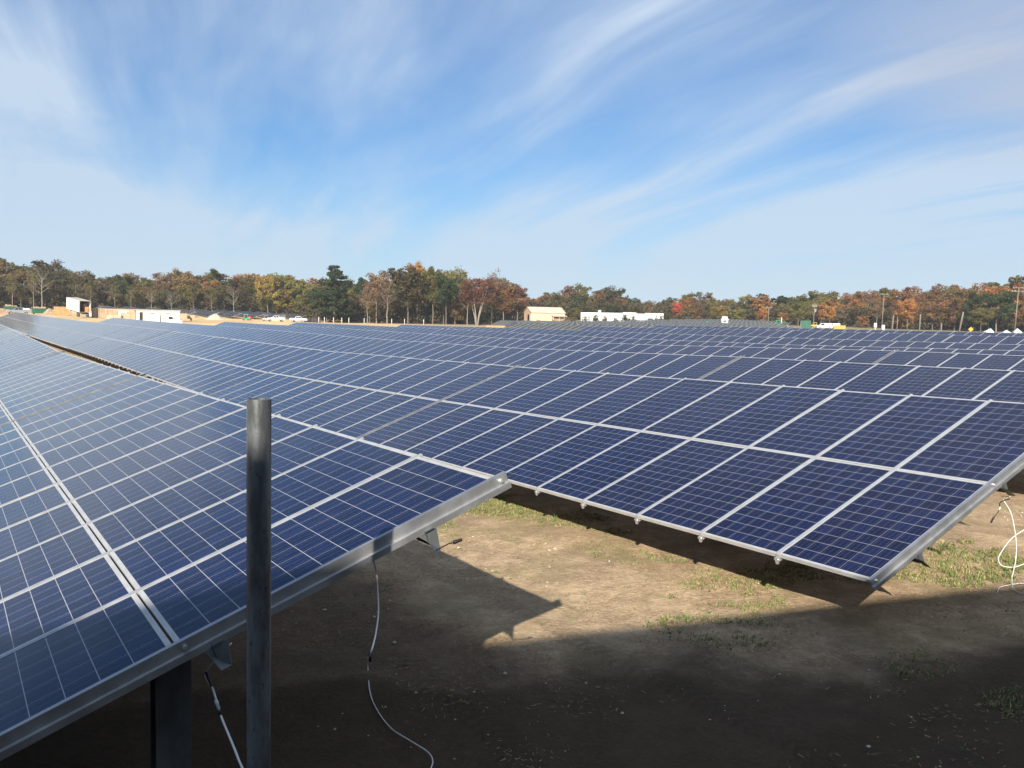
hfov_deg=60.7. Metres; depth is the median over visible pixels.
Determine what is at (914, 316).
broadleaf tree
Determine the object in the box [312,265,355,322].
pine tree
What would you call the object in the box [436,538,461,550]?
connector cable
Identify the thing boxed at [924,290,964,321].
broadleaf tree
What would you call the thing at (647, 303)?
broadleaf tree
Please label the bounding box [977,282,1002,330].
broadleaf tree
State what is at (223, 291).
broadleaf tree
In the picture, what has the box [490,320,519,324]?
bare rack
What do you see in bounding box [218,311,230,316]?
solar table
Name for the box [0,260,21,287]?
broadleaf tree
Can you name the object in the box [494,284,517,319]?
broadleaf tree
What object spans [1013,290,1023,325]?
broadleaf tree
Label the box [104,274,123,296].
broadleaf tree
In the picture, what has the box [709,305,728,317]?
broadleaf tree
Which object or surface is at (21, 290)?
broadleaf tree
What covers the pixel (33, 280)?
broadleaf tree
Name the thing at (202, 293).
broadleaf tree
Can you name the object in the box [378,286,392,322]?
broadleaf tree
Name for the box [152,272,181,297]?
broadleaf tree
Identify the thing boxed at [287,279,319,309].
broadleaf tree
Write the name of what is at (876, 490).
solar table
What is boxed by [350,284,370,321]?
broadleaf tree
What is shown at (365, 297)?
broadleaf tree
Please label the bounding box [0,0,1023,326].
sky
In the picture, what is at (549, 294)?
broadleaf tree
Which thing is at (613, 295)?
broadleaf tree
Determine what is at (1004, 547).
looped cable
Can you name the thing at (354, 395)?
solar table
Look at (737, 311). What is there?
broadleaf tree
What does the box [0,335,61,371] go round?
solar table
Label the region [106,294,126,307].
broadleaf tree
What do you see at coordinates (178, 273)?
broadleaf tree
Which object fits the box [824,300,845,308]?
broadleaf tree
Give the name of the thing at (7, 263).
broadleaf tree
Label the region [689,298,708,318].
broadleaf tree
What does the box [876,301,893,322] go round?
broadleaf tree
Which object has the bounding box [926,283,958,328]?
broadleaf tree
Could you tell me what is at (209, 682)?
white cable
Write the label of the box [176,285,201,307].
broadleaf tree
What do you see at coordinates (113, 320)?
solar table
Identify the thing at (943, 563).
grass
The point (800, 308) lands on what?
broadleaf tree
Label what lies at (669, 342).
solar table
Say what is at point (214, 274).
broadleaf tree
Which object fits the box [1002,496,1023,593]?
cable loop
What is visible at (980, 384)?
solar table
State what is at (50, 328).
solar table
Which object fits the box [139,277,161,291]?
broadleaf tree
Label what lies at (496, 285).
broadleaf tree
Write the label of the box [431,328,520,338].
solar table
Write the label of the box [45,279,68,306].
broadleaf tree
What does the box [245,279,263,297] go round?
broadleaf tree
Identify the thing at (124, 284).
broadleaf tree
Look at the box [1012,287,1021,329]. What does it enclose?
utility pole
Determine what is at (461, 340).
solar table
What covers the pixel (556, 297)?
broadleaf tree
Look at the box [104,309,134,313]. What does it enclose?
wooden crate
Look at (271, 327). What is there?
solar table
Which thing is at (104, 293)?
broadleaf tree
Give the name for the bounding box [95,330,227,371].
solar table
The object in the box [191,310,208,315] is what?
solar table
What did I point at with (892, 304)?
broadleaf tree
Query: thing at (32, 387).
solar table
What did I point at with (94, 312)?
wooden crate
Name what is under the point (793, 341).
solar table
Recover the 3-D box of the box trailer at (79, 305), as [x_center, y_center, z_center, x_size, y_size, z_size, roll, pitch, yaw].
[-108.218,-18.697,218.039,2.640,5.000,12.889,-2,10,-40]
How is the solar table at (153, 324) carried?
on the ground at (768, 717)
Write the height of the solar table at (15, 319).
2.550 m
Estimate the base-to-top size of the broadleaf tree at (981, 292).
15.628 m
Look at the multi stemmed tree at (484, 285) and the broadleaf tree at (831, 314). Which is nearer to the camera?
the multi stemmed tree at (484, 285)
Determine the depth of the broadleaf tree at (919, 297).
336.37 m
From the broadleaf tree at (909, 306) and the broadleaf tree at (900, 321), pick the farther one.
the broadleaf tree at (900, 321)
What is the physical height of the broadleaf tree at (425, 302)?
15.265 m
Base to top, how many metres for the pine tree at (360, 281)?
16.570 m
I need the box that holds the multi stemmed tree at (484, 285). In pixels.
[459,277,497,324]
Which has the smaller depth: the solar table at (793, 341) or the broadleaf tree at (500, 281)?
the solar table at (793, 341)
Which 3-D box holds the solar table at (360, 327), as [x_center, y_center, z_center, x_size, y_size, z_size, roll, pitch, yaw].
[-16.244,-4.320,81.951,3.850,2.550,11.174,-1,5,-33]
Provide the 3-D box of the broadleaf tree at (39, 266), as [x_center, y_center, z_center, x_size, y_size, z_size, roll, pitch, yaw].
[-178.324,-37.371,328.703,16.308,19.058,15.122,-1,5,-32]
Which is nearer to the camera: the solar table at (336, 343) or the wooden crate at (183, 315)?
the solar table at (336, 343)
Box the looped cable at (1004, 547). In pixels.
[998,530,1023,567]
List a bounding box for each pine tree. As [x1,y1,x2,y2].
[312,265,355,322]
[353,277,372,321]
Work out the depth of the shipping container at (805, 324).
262.76 m
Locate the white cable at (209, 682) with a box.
[204,643,242,767]
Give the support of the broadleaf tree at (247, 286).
on the ground at (768, 717)
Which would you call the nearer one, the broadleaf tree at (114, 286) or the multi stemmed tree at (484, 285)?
the multi stemmed tree at (484, 285)
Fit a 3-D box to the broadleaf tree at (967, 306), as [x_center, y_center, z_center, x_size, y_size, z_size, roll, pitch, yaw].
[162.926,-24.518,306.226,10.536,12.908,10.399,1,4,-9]
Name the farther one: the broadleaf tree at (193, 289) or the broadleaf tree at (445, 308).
the broadleaf tree at (193, 289)
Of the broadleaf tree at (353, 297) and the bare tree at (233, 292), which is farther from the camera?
the bare tree at (233, 292)
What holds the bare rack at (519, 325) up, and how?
on the ground at (768, 717)
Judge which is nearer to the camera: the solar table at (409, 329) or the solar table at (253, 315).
the solar table at (409, 329)
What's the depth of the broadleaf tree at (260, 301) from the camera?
328.37 m
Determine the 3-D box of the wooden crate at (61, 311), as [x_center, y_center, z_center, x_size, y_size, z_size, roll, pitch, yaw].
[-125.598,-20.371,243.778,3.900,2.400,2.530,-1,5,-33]
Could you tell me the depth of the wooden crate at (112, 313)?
213.61 m
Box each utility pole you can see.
[881,293,887,329]
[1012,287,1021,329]
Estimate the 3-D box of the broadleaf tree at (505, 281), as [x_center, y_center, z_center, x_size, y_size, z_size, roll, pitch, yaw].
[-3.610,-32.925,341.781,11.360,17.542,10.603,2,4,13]
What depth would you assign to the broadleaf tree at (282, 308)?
327.62 m
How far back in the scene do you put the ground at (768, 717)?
7.25 m
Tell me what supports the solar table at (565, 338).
on the ground at (768, 717)
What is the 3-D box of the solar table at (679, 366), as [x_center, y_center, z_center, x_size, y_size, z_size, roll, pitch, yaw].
[1.577,0.226,27.162,3.842,2.557,11.344,-1,4,-33]
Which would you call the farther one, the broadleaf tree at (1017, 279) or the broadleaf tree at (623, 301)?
the broadleaf tree at (623, 301)
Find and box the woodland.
[0,269,985,329]
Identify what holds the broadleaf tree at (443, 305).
on the ground at (768, 717)
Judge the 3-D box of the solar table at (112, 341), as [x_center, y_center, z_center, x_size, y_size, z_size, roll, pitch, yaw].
[-22.874,-2.001,50.549,3.842,2.557,11.344,-1,5,-33]
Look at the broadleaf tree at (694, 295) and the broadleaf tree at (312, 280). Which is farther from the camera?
the broadleaf tree at (694, 295)
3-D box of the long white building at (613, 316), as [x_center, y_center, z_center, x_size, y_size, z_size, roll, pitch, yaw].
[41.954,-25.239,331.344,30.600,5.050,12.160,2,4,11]
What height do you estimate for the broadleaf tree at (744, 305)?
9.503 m
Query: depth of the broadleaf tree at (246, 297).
328.96 m
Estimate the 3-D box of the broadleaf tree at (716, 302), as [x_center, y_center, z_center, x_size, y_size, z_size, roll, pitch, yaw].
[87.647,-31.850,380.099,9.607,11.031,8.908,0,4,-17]
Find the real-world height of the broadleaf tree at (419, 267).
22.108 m
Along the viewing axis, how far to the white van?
260.47 m
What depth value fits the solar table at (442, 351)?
36.31 m
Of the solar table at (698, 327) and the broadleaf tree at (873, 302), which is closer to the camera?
the solar table at (698, 327)
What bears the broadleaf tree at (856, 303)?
on the ground at (768, 717)
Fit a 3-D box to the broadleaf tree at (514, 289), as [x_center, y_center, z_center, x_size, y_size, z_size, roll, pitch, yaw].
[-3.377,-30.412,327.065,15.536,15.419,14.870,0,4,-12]
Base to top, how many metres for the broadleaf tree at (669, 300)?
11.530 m
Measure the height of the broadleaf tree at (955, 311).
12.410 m
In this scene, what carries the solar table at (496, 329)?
on the ground at (768, 717)
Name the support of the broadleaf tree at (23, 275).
on the ground at (768, 717)
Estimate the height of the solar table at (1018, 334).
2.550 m
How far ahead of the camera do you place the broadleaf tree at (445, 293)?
282.61 m
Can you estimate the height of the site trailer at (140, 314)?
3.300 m
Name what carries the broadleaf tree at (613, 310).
on the ground at (768, 717)
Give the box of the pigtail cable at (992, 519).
[990,498,1009,522]
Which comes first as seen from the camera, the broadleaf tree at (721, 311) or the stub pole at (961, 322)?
the stub pole at (961, 322)
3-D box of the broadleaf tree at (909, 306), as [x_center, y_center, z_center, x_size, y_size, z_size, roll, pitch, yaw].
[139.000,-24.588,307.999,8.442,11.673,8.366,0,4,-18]
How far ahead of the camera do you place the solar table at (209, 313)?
296.71 m
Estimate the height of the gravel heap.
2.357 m
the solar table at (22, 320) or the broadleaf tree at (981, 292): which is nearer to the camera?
the solar table at (22, 320)
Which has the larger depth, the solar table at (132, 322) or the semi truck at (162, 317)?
the semi truck at (162, 317)
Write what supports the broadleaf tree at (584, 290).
on the ground at (768, 717)
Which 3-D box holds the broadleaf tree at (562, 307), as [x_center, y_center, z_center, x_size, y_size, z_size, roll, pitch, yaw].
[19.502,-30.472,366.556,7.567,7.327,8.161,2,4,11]
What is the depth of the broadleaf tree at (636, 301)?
400.59 m
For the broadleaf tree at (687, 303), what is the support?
on the ground at (768, 717)
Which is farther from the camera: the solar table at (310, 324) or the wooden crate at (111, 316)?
the wooden crate at (111, 316)
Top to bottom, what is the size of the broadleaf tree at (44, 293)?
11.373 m
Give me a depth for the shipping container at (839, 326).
261.50 m
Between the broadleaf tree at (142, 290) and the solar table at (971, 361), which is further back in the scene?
the broadleaf tree at (142, 290)
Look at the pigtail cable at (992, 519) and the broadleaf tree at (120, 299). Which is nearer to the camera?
the pigtail cable at (992, 519)
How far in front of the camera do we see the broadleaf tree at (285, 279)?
328.26 m
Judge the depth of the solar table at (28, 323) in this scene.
96.86 m
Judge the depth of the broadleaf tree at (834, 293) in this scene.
359.54 m
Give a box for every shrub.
[592,315,599,320]
[621,314,629,320]
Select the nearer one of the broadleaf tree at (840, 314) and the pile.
the pile
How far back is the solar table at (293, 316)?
314.77 m
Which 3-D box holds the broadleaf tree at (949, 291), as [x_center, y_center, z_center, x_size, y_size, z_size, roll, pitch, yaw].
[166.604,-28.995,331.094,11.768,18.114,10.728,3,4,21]
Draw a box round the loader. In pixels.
[811,322,817,328]
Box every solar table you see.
[0,312,19,318]
[0,313,25,321]
[0,314,33,324]
[0,326,25,343]
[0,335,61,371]
[0,351,142,424]
[0,373,511,767]
[4,315,42,326]
[10,316,53,329]
[15,318,66,332]
[23,319,82,337]
[34,321,103,341]
[49,323,130,347]
[68,326,167,356]
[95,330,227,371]
[98,317,128,323]
[115,319,148,325]
[134,321,172,328]
[136,338,323,395]
[158,323,204,332]
[181,310,193,314]
[185,325,244,337]
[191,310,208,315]
[200,311,218,316]
[208,349,517,437]
[214,322,254,327]
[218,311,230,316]
[220,327,301,343]
[222,312,241,318]
[238,311,253,316]
[245,312,262,317]
[246,323,294,330]
[260,312,274,317]
[266,313,284,317]
[275,332,383,352]
[281,313,292,316]
[284,326,345,334]
[286,314,305,317]
[290,322,332,326]
[325,324,380,329]
[332,328,414,339]
[351,339,511,362]
[357,364,1023,590]
[373,326,440,333]
[397,324,452,328]
[400,333,511,345]
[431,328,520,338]
[448,326,518,331]
[478,347,741,378]
[494,338,655,352]
[509,328,603,336]
[509,333,629,342]
[581,326,675,333]
[593,331,717,340]
[621,338,787,347]
[640,344,895,363]
[653,325,749,329]
[665,328,792,336]
[700,355,1023,468]
[706,335,878,346]
[747,327,871,332]
[781,330,953,341]
[783,344,1023,355]
[867,329,1023,336]
[869,340,1023,350]
[874,349,1023,370]
[943,334,1023,344]
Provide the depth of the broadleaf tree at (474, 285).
325.34 m
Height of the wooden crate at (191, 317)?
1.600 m
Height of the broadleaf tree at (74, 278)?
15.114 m
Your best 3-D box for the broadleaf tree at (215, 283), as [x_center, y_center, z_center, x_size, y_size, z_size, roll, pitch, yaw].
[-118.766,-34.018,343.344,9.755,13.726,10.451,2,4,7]
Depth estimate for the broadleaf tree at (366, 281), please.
325.91 m
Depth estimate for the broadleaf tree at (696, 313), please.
361.87 m
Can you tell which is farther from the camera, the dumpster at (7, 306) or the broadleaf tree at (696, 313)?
the broadleaf tree at (696, 313)
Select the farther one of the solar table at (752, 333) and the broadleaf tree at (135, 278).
the broadleaf tree at (135, 278)
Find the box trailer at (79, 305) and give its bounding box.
[66,297,90,316]
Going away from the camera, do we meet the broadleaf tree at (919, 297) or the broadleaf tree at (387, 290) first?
the broadleaf tree at (387, 290)
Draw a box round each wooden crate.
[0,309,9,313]
[54,307,69,314]
[91,308,97,317]
[98,308,103,317]
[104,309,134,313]
[105,315,122,319]
[107,312,117,314]
[121,313,134,318]
[180,313,186,318]
[187,315,194,320]
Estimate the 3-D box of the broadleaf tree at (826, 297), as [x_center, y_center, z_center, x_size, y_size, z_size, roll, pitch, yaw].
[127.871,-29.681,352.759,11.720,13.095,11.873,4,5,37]
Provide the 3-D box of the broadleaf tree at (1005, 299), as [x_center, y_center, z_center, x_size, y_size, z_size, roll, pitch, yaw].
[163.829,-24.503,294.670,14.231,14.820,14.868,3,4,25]
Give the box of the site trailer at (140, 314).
[135,309,180,319]
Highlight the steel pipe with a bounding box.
[246,398,271,767]
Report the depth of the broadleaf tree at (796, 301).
355.49 m
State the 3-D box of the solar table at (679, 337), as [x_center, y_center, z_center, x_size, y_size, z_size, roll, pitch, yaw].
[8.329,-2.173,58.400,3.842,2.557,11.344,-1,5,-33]
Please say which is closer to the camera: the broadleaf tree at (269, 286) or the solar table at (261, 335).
the solar table at (261, 335)
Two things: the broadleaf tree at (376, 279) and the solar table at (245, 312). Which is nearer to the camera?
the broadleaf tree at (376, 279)
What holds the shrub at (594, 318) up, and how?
on the ground at (768, 717)
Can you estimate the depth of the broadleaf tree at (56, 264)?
334.37 m
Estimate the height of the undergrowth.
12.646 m
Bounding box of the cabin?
[721,316,727,323]
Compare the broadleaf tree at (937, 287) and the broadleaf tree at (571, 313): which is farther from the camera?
the broadleaf tree at (571, 313)
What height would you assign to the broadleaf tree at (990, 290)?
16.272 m
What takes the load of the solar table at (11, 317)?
on the ground at (768, 717)
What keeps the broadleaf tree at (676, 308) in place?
on the ground at (768, 717)
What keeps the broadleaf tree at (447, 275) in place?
on the ground at (768, 717)
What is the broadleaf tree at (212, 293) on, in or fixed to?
on the ground at (768, 717)
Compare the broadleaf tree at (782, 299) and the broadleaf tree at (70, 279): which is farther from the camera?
the broadleaf tree at (782, 299)
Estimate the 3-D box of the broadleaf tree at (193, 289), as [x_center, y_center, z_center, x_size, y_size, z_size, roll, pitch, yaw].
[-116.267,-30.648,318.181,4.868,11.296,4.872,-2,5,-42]
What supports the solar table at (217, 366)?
on the ground at (768, 717)
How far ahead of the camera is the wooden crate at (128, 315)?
211.31 m
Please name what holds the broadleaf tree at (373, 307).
on the ground at (768, 717)
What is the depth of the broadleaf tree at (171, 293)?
321.28 m
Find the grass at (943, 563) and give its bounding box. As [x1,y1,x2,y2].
[283,491,1023,767]
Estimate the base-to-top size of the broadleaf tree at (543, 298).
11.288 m
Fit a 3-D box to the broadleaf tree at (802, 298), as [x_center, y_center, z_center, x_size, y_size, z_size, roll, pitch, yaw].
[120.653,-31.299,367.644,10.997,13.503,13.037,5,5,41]
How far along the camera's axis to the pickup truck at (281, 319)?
273.65 m
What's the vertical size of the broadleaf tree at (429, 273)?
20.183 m
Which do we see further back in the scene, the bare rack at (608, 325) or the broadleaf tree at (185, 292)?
the broadleaf tree at (185, 292)
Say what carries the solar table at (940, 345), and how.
on the ground at (768, 717)
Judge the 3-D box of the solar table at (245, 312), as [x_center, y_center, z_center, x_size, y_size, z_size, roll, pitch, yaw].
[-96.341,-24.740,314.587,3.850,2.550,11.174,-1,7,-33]
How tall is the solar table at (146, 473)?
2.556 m
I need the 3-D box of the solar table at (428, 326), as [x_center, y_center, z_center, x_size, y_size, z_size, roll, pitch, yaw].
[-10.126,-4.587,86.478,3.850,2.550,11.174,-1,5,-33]
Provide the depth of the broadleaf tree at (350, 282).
322.99 m
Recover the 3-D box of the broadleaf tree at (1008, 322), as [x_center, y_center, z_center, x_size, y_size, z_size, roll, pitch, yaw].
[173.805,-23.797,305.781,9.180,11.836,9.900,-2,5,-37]
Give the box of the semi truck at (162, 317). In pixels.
[145,312,181,322]
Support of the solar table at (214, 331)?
on the ground at (768, 717)
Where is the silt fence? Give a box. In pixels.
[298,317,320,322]
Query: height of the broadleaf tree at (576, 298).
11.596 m
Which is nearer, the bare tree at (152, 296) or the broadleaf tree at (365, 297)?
the broadleaf tree at (365, 297)
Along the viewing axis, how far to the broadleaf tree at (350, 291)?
313.47 m
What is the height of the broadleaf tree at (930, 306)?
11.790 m
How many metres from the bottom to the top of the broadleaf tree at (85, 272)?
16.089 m
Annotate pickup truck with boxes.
[5,307,30,313]
[266,315,284,321]
[289,316,308,321]
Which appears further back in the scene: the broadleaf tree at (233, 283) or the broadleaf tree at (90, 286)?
the broadleaf tree at (233, 283)
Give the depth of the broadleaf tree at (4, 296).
299.68 m
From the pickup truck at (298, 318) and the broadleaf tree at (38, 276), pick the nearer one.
the pickup truck at (298, 318)
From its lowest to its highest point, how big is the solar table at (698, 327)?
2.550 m
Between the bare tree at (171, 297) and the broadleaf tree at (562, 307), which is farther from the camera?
the broadleaf tree at (562, 307)
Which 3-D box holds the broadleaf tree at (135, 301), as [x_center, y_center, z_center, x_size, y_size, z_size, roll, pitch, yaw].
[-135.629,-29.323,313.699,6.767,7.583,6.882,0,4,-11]
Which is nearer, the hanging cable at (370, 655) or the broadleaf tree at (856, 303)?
the hanging cable at (370, 655)
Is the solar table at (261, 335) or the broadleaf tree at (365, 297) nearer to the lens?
the solar table at (261, 335)
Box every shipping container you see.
[800,320,810,327]
[833,325,845,328]
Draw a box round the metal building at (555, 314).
[523,307,566,321]
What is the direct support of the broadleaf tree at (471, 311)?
on the ground at (768, 717)
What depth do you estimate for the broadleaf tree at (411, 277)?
283.85 m
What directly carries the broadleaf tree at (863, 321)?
on the ground at (768, 717)
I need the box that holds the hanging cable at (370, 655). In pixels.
[367,561,432,767]
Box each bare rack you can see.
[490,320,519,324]
[507,323,556,328]
[547,324,605,329]
[601,324,654,327]
[742,323,777,325]
[762,321,791,326]
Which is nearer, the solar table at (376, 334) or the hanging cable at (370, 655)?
the hanging cable at (370, 655)
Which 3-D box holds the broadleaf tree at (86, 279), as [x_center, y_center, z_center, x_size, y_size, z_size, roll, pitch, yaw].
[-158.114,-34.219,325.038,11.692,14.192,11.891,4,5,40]
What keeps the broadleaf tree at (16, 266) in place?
on the ground at (768, 717)
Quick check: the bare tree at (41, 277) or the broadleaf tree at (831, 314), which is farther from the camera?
the broadleaf tree at (831, 314)
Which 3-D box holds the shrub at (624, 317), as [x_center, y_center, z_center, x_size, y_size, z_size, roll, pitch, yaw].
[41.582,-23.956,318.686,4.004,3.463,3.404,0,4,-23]
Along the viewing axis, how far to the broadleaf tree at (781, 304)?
357.14 m
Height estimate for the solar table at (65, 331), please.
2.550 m
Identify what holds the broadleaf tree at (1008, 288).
on the ground at (768, 717)
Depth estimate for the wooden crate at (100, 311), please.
216.07 m
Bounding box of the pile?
[41,308,53,314]
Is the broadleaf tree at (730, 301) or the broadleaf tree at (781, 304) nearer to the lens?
the broadleaf tree at (781, 304)
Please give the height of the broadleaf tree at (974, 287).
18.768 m
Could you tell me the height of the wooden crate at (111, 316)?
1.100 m
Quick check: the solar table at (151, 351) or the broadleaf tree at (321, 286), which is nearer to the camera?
the solar table at (151, 351)
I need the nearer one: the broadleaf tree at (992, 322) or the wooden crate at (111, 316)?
the wooden crate at (111, 316)
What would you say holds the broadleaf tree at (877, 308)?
on the ground at (768, 717)
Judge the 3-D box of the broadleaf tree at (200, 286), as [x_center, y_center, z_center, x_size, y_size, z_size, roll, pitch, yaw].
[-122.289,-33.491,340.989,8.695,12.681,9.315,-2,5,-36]
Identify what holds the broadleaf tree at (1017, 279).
on the ground at (768, 717)
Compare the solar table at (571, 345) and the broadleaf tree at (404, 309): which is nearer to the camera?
the solar table at (571, 345)
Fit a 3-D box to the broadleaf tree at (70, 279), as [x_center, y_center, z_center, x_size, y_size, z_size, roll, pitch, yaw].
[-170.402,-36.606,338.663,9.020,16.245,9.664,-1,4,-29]
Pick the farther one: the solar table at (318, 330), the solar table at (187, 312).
the solar table at (187, 312)
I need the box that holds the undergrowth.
[0,284,1023,331]
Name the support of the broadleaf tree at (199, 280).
on the ground at (768, 717)
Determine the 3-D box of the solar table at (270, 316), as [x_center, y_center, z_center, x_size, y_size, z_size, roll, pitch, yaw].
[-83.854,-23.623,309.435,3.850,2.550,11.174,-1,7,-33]
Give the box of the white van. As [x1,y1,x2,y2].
[815,323,831,328]
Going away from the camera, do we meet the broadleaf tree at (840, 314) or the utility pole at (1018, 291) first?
the utility pole at (1018, 291)
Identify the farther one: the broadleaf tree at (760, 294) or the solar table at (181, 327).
the broadleaf tree at (760, 294)
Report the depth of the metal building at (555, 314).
312.74 m
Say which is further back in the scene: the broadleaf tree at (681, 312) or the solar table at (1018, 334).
the broadleaf tree at (681, 312)
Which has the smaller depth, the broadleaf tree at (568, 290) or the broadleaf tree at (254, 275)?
the broadleaf tree at (254, 275)
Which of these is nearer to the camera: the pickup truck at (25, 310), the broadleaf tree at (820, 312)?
the pickup truck at (25, 310)
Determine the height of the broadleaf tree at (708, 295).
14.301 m
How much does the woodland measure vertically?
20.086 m
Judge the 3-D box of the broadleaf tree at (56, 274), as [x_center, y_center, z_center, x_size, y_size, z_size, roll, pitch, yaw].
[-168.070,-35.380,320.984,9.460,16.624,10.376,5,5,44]
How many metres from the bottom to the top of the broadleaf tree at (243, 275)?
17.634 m
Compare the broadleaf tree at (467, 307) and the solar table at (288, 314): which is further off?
the solar table at (288, 314)
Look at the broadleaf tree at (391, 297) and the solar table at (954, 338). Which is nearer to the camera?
the solar table at (954, 338)
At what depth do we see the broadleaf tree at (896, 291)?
348.10 m
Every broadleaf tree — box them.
[0,258,24,295]
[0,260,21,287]
[0,284,10,303]
[4,272,20,304]
[6,262,29,302]
[7,269,32,307]
[11,284,31,307]
[15,259,60,302]
[18,267,53,297]
[22,267,42,306]
[27,278,48,306]
[40,259,69,291]
[44,267,66,308]
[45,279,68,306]
[61,268,81,292]
[66,272,85,292]
[73,270,103,300]
[75,273,104,299]
[83,280,98,300]
[88,282,113,307]
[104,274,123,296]
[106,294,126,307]
[107,280,120,300]
[109,276,135,295]
[121,273,140,288]
[123,292,143,306]
[124,281,137,302]
[135,286,161,303]
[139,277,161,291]
[145,290,167,306]
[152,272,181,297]
[153,277,169,292]
[162,292,174,305]
[166,268,192,303]
[171,274,196,297]
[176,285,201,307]
[187,273,210,303]
[187,285,200,309]
[192,282,204,304]
[196,285,217,308]
[197,268,229,309]
[201,280,221,298]
[205,284,217,307]
[213,284,231,310]
[222,277,254,309]
[227,273,251,291]
[232,290,252,310]
[238,275,255,308]
[243,273,262,309]
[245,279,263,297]
[253,275,279,311]
[253,292,278,312]
[261,272,294,312]
[272,287,294,312]
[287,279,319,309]
[289,275,300,304]
[290,293,313,316]
[298,278,319,289]
[301,287,322,313]
[317,278,344,317]
[336,288,355,301]
[343,292,359,322]
[344,278,357,299]
[348,279,374,320]
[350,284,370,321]
[356,284,378,323]
[362,273,387,323]
[363,300,377,322]
[371,275,399,323]
[376,270,398,316]
[378,282,401,312]
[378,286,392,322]
[383,265,430,323]
[398,284,420,323]
[405,286,433,321]
[406,260,426,323]
[421,266,444,323]
[430,279,464,322]
[433,275,460,324]
[436,283,450,323]
[441,290,468,323]
[442,269,467,320]
[444,265,470,323]
[445,273,468,292]
[457,286,491,310]
[458,280,476,324]
[466,302,484,315]
[469,278,480,321]
[478,269,503,323]
[484,277,506,322]
[484,293,507,321]
[486,282,525,308]
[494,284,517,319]
[496,278,511,295]
[511,284,529,320]
[534,294,551,306]
[543,292,562,300]
[548,292,570,309]
[553,303,566,309]
[558,285,582,305]
[565,294,587,312]
[567,307,581,318]
[571,283,591,301]
[586,290,608,312]
[594,285,625,306]
[603,304,621,312]
[615,297,627,312]
[622,297,643,304]
[643,300,661,312]
[658,297,676,310]
[672,301,683,319]
[674,292,701,318]
[677,307,687,317]
[678,296,696,314]
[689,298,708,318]
[691,307,703,319]
[696,292,715,318]
[707,298,723,318]
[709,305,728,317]
[725,299,737,318]
[730,301,748,318]
[730,307,745,319]
[738,294,752,319]
[747,293,767,319]
[748,295,776,317]
[755,312,765,320]
[759,305,767,320]
[774,295,792,305]
[774,303,790,318]
[778,312,789,323]
[785,302,815,322]
[786,294,812,324]
[788,300,805,321]
[805,290,826,316]
[813,294,843,319]
[813,302,826,319]
[816,290,839,304]
[823,304,836,322]
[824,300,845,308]
[831,309,847,322]
[837,293,863,319]
[845,299,866,321]
[851,290,885,320]
[857,315,869,327]
[858,292,882,326]
[868,305,885,327]
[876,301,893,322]
[878,287,897,312]
[884,289,906,317]
[884,291,913,323]
[892,298,917,329]
[892,309,916,326]
[901,286,933,303]
[905,302,927,324]
[909,294,929,324]
[919,299,948,329]
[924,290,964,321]
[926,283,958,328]
[937,297,966,330]
[940,286,965,329]
[953,289,980,330]
[955,283,989,303]
[957,295,990,330]
[968,288,996,330]
[968,307,998,331]
[975,289,1020,331]
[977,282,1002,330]
[978,289,1011,330]
[980,312,997,328]
[988,282,1012,317]
[997,303,1022,330]
[998,283,1023,326]
[999,275,1023,331]
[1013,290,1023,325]
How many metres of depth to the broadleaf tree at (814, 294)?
362.38 m
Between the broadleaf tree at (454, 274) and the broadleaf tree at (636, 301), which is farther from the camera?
the broadleaf tree at (636, 301)
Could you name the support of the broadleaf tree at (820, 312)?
on the ground at (768, 717)
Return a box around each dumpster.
[4,304,17,309]
[31,307,45,313]
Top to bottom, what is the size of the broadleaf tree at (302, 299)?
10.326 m
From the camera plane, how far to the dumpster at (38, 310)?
248.92 m
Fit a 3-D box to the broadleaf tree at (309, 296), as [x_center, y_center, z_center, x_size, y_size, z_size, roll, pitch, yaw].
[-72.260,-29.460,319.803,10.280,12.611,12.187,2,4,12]
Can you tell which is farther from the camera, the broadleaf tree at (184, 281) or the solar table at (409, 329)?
the broadleaf tree at (184, 281)
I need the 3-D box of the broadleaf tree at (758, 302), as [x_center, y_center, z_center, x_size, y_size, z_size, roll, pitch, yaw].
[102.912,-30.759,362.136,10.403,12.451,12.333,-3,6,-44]
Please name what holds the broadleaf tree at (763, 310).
on the ground at (768, 717)
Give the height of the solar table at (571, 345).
2.557 m
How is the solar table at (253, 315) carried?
on the ground at (768, 717)
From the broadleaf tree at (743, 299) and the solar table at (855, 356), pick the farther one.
the broadleaf tree at (743, 299)
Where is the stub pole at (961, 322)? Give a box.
[958,312,963,331]
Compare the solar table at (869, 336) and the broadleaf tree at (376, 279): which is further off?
the broadleaf tree at (376, 279)
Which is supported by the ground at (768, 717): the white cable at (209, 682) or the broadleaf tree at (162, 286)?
the broadleaf tree at (162, 286)
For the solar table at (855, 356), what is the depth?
31.12 m
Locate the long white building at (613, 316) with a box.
[581,310,663,321]
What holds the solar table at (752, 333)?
on the ground at (768, 717)
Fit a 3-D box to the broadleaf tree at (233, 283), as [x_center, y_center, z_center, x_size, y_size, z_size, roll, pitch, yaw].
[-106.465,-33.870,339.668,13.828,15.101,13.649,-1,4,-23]
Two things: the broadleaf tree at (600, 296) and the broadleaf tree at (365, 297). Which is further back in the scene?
the broadleaf tree at (600, 296)
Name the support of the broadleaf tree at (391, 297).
on the ground at (768, 717)
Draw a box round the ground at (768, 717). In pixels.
[0,307,1023,767]
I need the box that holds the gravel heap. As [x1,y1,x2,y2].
[204,313,224,319]
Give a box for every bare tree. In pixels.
[30,267,53,306]
[145,288,155,307]
[165,290,178,309]
[226,286,242,311]
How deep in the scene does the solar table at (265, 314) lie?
317.60 m

